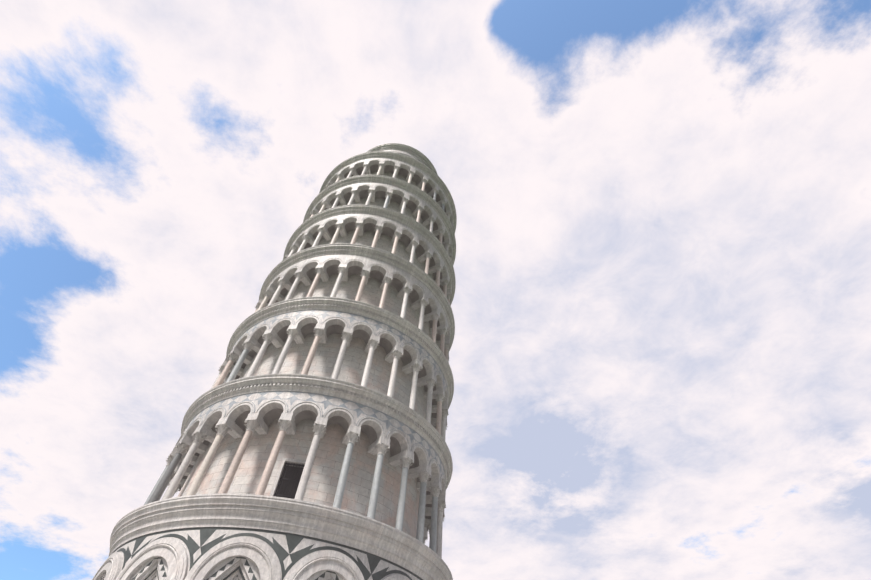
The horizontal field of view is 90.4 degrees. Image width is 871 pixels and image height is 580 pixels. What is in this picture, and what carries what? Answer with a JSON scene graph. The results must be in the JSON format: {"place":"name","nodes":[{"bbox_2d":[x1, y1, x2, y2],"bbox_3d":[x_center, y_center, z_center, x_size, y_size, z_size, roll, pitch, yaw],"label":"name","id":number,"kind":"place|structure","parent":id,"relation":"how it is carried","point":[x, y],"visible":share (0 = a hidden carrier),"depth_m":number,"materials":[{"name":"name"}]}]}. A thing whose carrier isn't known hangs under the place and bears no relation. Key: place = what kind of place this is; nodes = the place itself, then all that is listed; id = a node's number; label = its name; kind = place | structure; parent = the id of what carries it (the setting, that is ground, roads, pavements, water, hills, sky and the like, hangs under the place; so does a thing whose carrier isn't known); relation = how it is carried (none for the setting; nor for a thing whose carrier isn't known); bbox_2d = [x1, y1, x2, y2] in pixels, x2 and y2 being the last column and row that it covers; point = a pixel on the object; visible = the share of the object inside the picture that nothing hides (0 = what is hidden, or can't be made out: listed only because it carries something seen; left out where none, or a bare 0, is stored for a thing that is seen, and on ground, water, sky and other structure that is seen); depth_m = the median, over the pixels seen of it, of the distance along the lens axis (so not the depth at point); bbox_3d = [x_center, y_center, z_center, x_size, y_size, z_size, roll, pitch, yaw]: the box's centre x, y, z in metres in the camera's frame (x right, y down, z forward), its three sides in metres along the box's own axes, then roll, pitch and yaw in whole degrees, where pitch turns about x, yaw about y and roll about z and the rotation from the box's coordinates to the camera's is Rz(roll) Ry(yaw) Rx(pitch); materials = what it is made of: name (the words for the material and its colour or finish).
{"place":"outdoors","nodes":[
{"label":"outdoors","id":0,"kind":"place"},
{"bbox_2d":[0,0,870,579],"label":"sky","id":1,"kind":"structure","parent":0,"point":[660,351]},
{"label":"pavement","id":2,"kind":"structure","parent":0,"visible":0},
{"bbox_2d":[92,143,456,579],"bbox_3d":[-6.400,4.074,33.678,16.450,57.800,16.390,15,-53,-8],"label":"tower","id":3,"kind":"structure","parent":2,"relation":"on","point":[311,444],"depth_m":21.21,"materials":[{"name":"stone"}]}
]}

